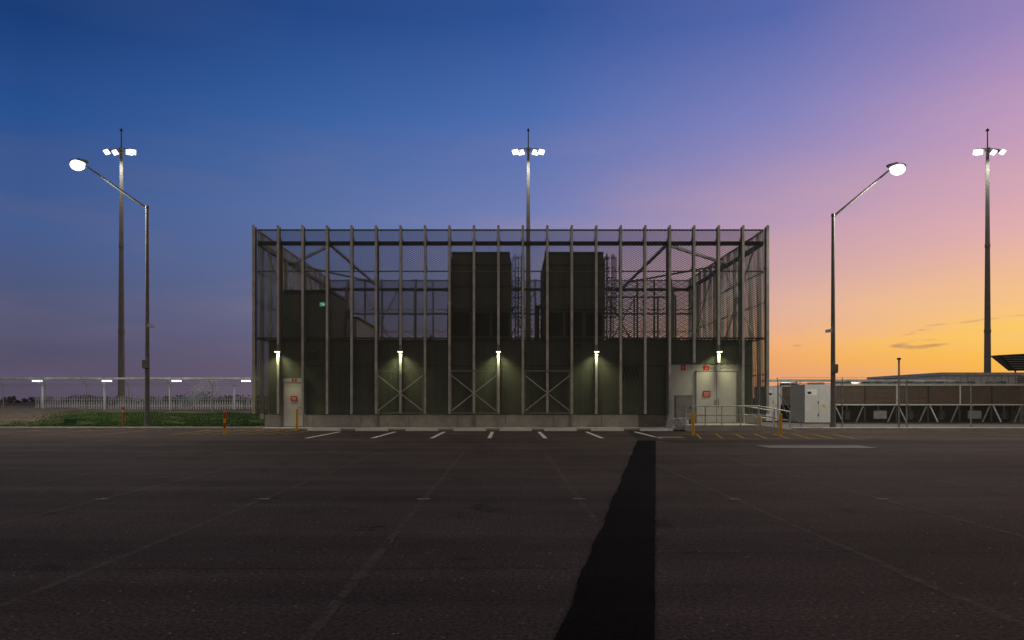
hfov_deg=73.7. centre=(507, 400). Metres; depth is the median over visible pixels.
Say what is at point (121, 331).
floodlight mast
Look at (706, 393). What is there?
red safety sign
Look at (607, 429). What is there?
wheel stop
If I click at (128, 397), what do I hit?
chain link fence
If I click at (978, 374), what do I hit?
flat roofed building
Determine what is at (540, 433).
parking bay lines
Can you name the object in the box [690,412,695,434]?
bollard
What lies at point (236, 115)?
sky
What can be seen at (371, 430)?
wheel stop
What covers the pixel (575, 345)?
wall louvres
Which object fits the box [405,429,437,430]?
wheel stop
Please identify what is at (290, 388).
door
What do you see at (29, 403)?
ground
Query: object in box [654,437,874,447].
concrete slab
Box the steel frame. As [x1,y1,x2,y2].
[257,229,763,426]
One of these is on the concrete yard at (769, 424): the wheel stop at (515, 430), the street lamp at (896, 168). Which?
the street lamp at (896, 168)
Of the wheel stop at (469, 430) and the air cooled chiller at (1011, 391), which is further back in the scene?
the air cooled chiller at (1011, 391)
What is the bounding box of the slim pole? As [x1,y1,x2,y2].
[897,358,900,426]
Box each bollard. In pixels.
[223,411,225,433]
[296,409,297,429]
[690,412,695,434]
[779,414,783,435]
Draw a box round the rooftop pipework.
[386,296,678,339]
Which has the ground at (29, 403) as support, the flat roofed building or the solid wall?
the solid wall
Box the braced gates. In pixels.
[377,370,570,412]
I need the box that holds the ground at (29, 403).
[0,401,264,426]
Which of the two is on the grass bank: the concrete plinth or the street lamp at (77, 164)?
the street lamp at (77, 164)
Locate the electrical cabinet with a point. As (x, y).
(681, 402)
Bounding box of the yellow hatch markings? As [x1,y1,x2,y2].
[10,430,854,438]
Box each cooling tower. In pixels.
[447,252,524,339]
[535,252,615,339]
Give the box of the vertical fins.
[252,225,768,418]
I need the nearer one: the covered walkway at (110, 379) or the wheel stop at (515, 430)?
the wheel stop at (515, 430)
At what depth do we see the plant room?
38.20 m
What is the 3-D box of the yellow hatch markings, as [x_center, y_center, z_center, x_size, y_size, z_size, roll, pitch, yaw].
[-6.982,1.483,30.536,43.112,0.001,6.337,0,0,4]
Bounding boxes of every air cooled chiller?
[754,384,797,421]
[790,382,1023,423]
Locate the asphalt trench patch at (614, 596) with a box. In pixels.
[554,441,655,639]
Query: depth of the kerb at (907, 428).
34.20 m
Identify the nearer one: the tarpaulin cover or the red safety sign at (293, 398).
the tarpaulin cover
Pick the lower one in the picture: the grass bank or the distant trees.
the grass bank
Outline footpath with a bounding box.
[263,427,664,429]
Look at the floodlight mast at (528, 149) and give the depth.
63.86 m
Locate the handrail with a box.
[685,405,789,429]
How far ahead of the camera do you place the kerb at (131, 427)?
35.20 m
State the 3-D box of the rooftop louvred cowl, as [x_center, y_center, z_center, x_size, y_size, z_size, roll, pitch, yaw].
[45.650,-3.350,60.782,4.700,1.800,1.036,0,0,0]
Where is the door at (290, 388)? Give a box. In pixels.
[283,378,306,426]
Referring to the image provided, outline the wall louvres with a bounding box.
[310,345,637,377]
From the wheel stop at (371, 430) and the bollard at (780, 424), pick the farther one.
the wheel stop at (371, 430)
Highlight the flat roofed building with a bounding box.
[867,372,1023,382]
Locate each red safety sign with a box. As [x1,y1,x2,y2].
[290,396,296,400]
[703,391,710,396]
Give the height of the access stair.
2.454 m
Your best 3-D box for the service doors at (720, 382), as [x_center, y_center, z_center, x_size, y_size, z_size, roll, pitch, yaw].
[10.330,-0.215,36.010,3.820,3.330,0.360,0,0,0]
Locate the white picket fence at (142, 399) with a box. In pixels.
[35,396,266,408]
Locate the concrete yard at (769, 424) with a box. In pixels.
[753,414,1023,429]
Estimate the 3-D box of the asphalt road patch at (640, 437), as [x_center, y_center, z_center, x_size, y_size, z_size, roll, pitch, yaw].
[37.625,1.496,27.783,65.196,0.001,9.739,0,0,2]
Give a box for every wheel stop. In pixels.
[307,429,340,430]
[355,429,387,430]
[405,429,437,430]
[453,429,485,430]
[499,429,531,430]
[544,429,576,430]
[591,429,623,430]
[640,429,672,430]
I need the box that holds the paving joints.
[0,452,1015,568]
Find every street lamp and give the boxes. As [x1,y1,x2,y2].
[69,158,154,426]
[825,162,905,426]
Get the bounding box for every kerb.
[0,427,267,428]
[791,427,1023,429]
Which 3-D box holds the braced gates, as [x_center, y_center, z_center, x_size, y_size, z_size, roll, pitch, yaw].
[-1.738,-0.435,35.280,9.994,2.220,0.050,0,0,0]
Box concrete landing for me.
[683,423,794,430]
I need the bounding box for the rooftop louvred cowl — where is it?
[991,354,1023,371]
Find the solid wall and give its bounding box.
[268,340,752,414]
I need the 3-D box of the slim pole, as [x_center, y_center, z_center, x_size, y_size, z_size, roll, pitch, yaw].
[20.700,-0.400,36.100,0.300,3.700,0.300,0,0,0]
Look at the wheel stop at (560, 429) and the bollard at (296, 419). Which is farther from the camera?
the bollard at (296, 419)
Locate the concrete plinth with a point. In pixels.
(483, 420)
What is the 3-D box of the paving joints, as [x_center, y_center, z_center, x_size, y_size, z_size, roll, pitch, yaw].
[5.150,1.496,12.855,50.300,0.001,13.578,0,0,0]
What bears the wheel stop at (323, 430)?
on the car park asphalt
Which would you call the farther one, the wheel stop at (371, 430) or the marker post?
the marker post
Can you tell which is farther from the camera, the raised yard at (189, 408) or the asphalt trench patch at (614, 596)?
the raised yard at (189, 408)
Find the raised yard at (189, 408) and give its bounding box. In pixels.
[70,406,251,409]
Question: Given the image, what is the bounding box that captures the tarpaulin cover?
[665,418,687,429]
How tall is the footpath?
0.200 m
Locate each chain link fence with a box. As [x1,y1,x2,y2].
[0,380,266,412]
[777,377,1023,426]
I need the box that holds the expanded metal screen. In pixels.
[257,229,763,413]
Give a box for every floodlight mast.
[103,128,135,406]
[512,128,544,339]
[973,128,1005,371]
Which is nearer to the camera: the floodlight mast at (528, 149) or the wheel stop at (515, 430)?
the wheel stop at (515, 430)
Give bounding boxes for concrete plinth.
[265,415,757,426]
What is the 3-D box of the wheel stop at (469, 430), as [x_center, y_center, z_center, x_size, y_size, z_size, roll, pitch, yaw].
[-1.850,1.445,33.500,1.596,0.110,0.175,0,0,0]
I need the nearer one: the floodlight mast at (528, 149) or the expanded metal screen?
the expanded metal screen
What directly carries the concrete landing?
on the car park asphalt
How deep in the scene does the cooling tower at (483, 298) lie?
41.51 m
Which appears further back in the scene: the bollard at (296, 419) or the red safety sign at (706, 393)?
the red safety sign at (706, 393)
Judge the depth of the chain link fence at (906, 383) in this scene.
36.57 m
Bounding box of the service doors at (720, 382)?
[668,365,737,422]
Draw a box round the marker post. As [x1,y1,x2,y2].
[122,407,123,425]
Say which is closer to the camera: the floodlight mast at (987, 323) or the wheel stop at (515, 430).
the wheel stop at (515, 430)
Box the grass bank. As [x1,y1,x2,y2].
[0,406,266,426]
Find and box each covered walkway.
[0,377,266,409]
[761,379,954,384]
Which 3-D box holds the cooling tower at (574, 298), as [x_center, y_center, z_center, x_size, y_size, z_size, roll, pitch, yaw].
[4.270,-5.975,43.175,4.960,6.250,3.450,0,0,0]
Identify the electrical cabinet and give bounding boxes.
[673,395,692,423]
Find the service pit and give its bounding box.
[64,419,76,424]
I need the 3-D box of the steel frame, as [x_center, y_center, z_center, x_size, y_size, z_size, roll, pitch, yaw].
[0.164,-3.723,43.223,26.568,10.445,15.066,0,0,0]
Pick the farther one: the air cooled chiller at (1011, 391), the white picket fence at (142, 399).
the white picket fence at (142, 399)
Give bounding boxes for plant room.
[283,290,374,339]
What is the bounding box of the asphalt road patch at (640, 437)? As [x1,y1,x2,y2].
[628,431,1023,442]
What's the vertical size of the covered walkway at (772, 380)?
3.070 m
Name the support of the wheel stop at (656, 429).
on the car park asphalt
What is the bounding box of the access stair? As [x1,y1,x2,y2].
[179,380,216,409]
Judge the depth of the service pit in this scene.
37.30 m
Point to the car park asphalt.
(742, 563)
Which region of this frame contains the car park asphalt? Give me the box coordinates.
[0,429,1023,639]
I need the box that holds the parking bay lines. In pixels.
[307,432,655,437]
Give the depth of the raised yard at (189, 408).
60.00 m
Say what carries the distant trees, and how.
on the ground at (29, 403)
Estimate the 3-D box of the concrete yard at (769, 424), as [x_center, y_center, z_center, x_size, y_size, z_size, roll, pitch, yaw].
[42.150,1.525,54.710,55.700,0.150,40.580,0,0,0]
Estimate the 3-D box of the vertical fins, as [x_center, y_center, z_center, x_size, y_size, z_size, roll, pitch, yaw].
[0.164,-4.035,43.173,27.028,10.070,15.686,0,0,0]
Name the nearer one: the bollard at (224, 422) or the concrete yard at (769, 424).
the bollard at (224, 422)
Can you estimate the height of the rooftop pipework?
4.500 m
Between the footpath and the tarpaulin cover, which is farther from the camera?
the footpath
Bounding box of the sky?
[0,0,1023,400]
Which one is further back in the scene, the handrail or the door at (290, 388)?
the door at (290, 388)
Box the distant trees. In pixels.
[0,395,248,402]

